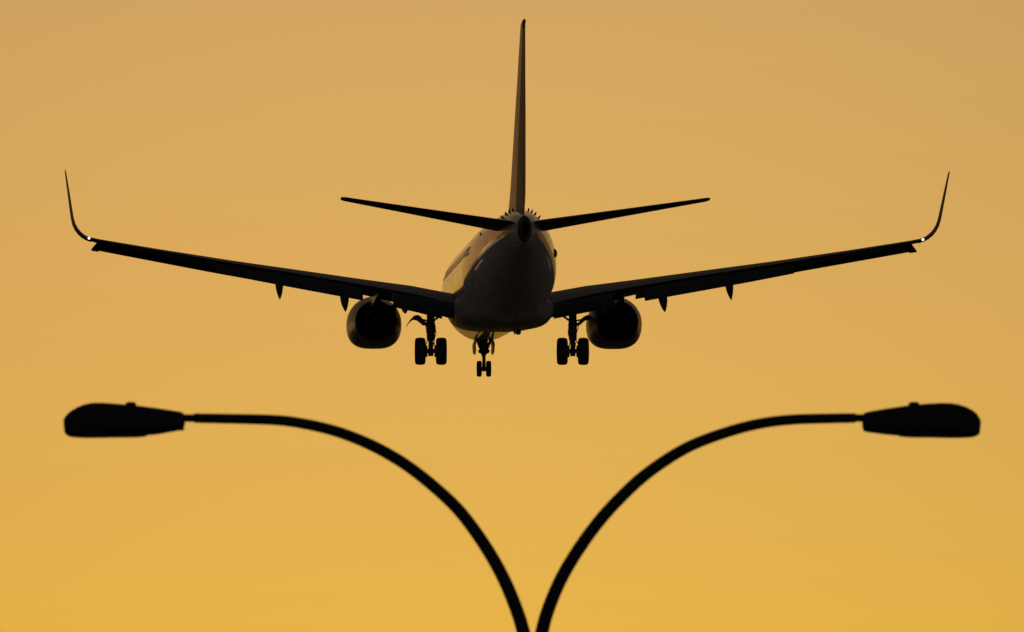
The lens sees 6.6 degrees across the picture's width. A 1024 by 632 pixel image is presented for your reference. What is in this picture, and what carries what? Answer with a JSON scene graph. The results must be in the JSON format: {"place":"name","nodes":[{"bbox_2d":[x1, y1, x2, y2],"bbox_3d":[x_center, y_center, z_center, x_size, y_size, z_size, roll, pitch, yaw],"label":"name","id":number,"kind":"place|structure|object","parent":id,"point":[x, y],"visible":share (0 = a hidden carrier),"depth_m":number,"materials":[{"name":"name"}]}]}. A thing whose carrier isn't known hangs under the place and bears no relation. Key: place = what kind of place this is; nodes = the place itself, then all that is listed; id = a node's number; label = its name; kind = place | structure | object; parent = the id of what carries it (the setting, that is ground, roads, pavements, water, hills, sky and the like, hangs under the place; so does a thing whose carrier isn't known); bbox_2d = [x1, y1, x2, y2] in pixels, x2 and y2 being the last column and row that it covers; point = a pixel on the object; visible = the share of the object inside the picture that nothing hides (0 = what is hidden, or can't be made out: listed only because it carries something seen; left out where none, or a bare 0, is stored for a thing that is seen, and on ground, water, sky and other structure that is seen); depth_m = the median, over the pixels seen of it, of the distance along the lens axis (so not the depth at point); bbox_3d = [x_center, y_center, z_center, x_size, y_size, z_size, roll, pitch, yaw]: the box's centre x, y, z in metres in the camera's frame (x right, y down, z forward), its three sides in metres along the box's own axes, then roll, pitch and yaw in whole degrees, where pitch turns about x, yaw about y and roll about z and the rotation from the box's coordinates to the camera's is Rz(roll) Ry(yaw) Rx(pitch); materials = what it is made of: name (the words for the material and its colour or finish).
{"place":"outdoors","nodes":[
{"label":"outdoors","id":0,"kind":"place"},
{"bbox_2d":[65,19,949,376],"bbox_3d":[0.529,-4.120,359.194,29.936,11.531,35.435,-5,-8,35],"label":"airliner","id":1,"kind":"object","parent":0,"point":[499,277],"visible":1,"depth_m":359.99,"materials":[{"name":"paint"}]},
{"bbox_2d":[0,0,1023,631],"label":"sky","id":2,"kind":"structure","parent":0,"point":[234,130],"materials":[{"name":"orange"}]},
{"bbox_2d":[63,402,980,631],"bbox_3d":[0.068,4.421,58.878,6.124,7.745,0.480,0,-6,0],"label":"street lamp","id":3,"kind":"object","parent":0,"point":[134,420],"visible":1,"depth_m":59.21,"materials":[{"name":"metal"}]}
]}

